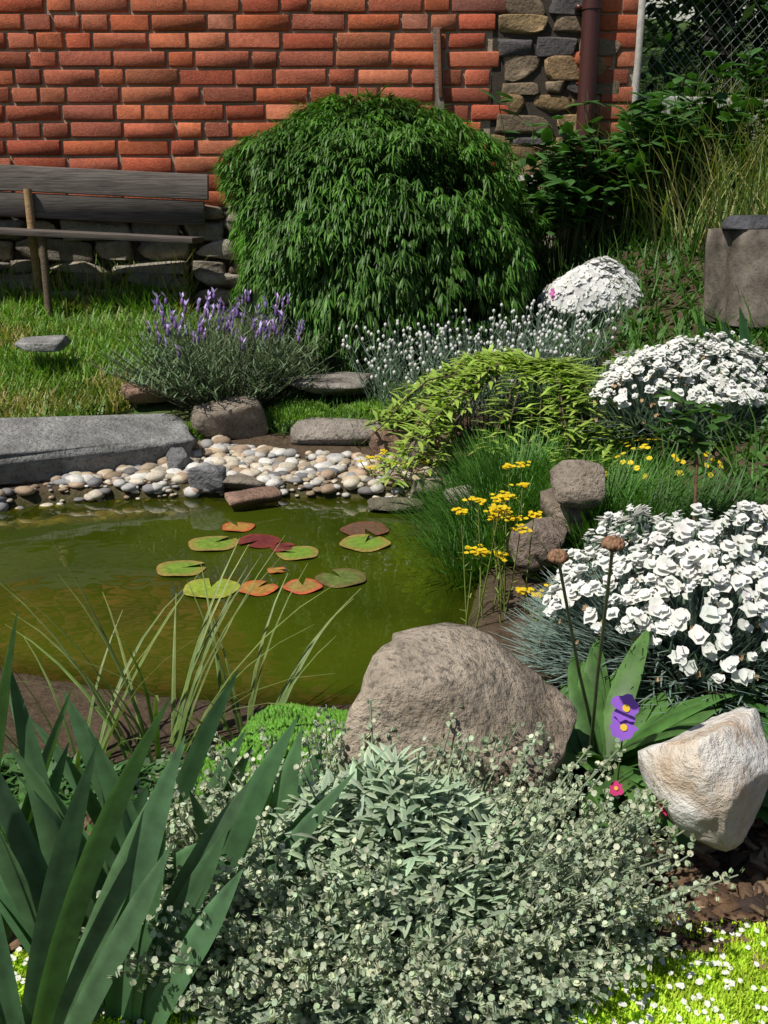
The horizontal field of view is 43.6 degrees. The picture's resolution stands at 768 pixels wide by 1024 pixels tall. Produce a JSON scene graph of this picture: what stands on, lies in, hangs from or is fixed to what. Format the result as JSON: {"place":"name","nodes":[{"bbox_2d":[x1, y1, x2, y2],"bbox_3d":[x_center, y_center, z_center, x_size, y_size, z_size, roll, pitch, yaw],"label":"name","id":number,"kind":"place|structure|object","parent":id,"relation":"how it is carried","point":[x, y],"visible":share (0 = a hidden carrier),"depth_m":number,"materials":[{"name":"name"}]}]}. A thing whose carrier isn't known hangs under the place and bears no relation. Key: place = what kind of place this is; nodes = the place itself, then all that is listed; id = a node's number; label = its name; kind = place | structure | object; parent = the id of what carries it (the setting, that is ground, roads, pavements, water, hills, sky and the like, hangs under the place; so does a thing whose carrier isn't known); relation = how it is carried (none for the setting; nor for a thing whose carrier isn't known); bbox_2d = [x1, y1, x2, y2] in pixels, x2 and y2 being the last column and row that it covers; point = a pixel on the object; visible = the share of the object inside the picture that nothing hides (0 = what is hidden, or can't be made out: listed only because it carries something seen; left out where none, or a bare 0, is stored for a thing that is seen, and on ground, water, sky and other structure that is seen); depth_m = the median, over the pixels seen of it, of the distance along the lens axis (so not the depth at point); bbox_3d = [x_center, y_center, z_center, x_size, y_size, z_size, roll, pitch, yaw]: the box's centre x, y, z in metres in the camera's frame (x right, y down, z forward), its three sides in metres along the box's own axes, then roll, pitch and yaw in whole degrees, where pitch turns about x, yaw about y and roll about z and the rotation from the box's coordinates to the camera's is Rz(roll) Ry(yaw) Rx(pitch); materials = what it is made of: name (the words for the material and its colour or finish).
{"place":"outdoors","nodes":[
{"label":"outdoors","id":0,"kind":"place"},
{"bbox_2d":[0,0,637,305],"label":"stone wall","id":1,"kind":"structure","parent":0,"point":[561,67],"depth_m":4.58,"materials":[{"name":"grey stone"}]},
{"bbox_2d":[0,0,638,205],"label":"brick wall","id":2,"kind":"structure","parent":0,"point":[376,40],"depth_m":4.44,"materials":[{"name":"red brick"}]},
{"bbox_2d":[0,40,767,603],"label":"grass","id":3,"kind":"structure","parent":0,"point":[30,386],"depth_m":3.50,"materials":[{"name":"green plant"}]},
{"bbox_2d":[10,256,767,1023],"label":"blossoms","id":4,"kind":"object","parent":3,"relation":"on","point":[580,282],"visible":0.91,"depth_m":1.53,"materials":[{"name":"white plant"}]},
{"bbox_2d":[0,18,767,953],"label":"ground","id":5,"kind":"structure","parent":0,"point":[488,622],"depth_m":2.62,"materials":[{"name":"soil"}]},
{"bbox_2d":[23,189,53,320],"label":"bench posts","id":6,"kind":"object","parent":5,"relation":"on","point":[33,247],"visible":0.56,"depth_m":4.45,"materials":[{"name":"wood"}]},
{"bbox_2d":[0,164,208,243],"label":"bench","id":7,"kind":"object","parent":5,"relation":"on","point":[41,180],"visible":1,"depth_m":4.47,"materials":[{"name":"grey wood"}]},
{"bbox_2d":[0,435,459,526],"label":"pebbles","id":8,"kind":"object","parent":5,"relation":"on","point":[286,465],"visible":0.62,"depth_m":2.91,"materials":[{"name":"beige stone"}]},
{"bbox_2d":[0,501,461,700],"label":"pond water","id":9,"kind":"structure","parent":5,"relation":"on","point":[116,561],"depth_m":2.12,"materials":[{"name":"green liquid"}]},
{"bbox_2d":[156,521,390,597],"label":"lily pads","id":10,"kind":"object","parent":9,"relation":"on","point":[356,539],"visible":0.94,"depth_m":2.34,"materials":[{"name":"green plant"}]},
{"bbox_2d":[0,335,605,807],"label":"garden rocks","id":11,"kind":"object","parent":5,"relation":"on","point":[418,683],"visible":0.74,"depth_m":2.09,"materials":[{"name":"grey stone"}]},
{"bbox_2d":[0,0,645,293],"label":"mortar wall","id":12,"kind":"structure","parent":5,"relation":"on","point":[538,77],"depth_m":4.46,"materials":[{"name":"grey concrete"}]},
{"bbox_2d":[305,27,529,187],"bbox_3d":[0.159,-1.782,4.407,1.053,0.828,0.130,-4,17,-11],"label":"rusty iron","id":13,"kind":"object","parent":12,"relation":"attached to","point":[439,63],"visible":0.4,"depth_m":4.39,"materials":[{"name":"brown metal"}]},
{"bbox_2d":[432,27,444,121],"bbox_3d":[0.271,-1.685,4.497,0.044,1.072,0.134,-13,22,-37],"label":"leaning lath","id":14,"kind":"object","parent":12,"relation":"attached to","point":[439,101],"visible":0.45,"depth_m":4.41,"materials":[{"name":"brown wood"}]},
{"bbox_2d":[570,0,601,239],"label":"downpipe","id":15,"kind":"object","parent":12,"relation":"attached to","point":[590,34],"visible":0.67,"depth_m":4.36,"materials":[{"name":"red metal"}]},
{"bbox_2d":[639,0,767,98],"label":"chain link fence","id":16,"kind":"object","parent":12,"relation":"attached to","point":[700,44],"visible":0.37,"depth_m":4.63,"materials":[{"name":"silver metal"}]},
{"bbox_2d":[0,44,767,1023],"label":"garden foliage","id":17,"kind":"object","parent":5,"relation":"on","point":[376,228],"visible":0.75,"depth_m":2.47,"materials":[{"name":"green plant"}]},
{"bbox_2d":[8,387,767,969],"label":"bark mulch","id":18,"kind":"object","parent":5,"relation":"on","point":[744,899],"visible":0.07,"depth_m":1.09,"materials":[{"name":"brown wood"}]},
{"bbox_2d":[638,706,767,851],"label":"quartz rock","id":19,"kind":"object","parent":18,"relation":"on","point":[708,778],"visible":0.98,"depth_m":1.02,"materials":[{"name":"white stone"}]},
{"bbox_2d":[93,168,698,521],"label":"woody stems","id":20,"kind":"object","parent":5,"relation":"on","point":[188,403],"visible":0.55,"depth_m":3.27,"materials":[{"name":"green plant"}]},
{"bbox_2d":[78,297,767,1023],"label":"silvery foliage","id":21,"kind":"object","parent":5,"relation":"on","point":[400,889],"visible":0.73,"depth_m":0.95,"materials":[{"name":"green plant"}]},
{"bbox_2d":[645,0,758,25],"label":"neighbour house","id":22,"kind":"structure","parent":5,"relation":"on","point":[678,15],"depth_m":20.14,"materials":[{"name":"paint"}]},
{"bbox_2d":[639,95,767,174],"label":"fence kerb","id":23,"kind":"structure","parent":5,"relation":"on","point":[671,98],"depth_m":4.62,"materials":[{"name":"paint"}]},
{"bbox_2d":[639,0,767,145],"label":"foliage","id":24,"kind":"object","parent":5,"relation":"on","point":[664,41],"depth_m":5.16,"materials":[{"name":"green plant"}]},
{"bbox_2d":[702,228,767,327],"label":"stone block","id":25,"kind":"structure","parent":5,"relation":"on","point":[738,258],"depth_m":3.08,"materials":[{"name":"grey stone"}]},
{"bbox_2d":[720,215,767,229],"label":"stone slab","id":26,"kind":"object","parent":25,"relation":"on","point":[743,222],"visible":0.95,"depth_m":3.04,"materials":[{"name":"grey stone"}]}
]}

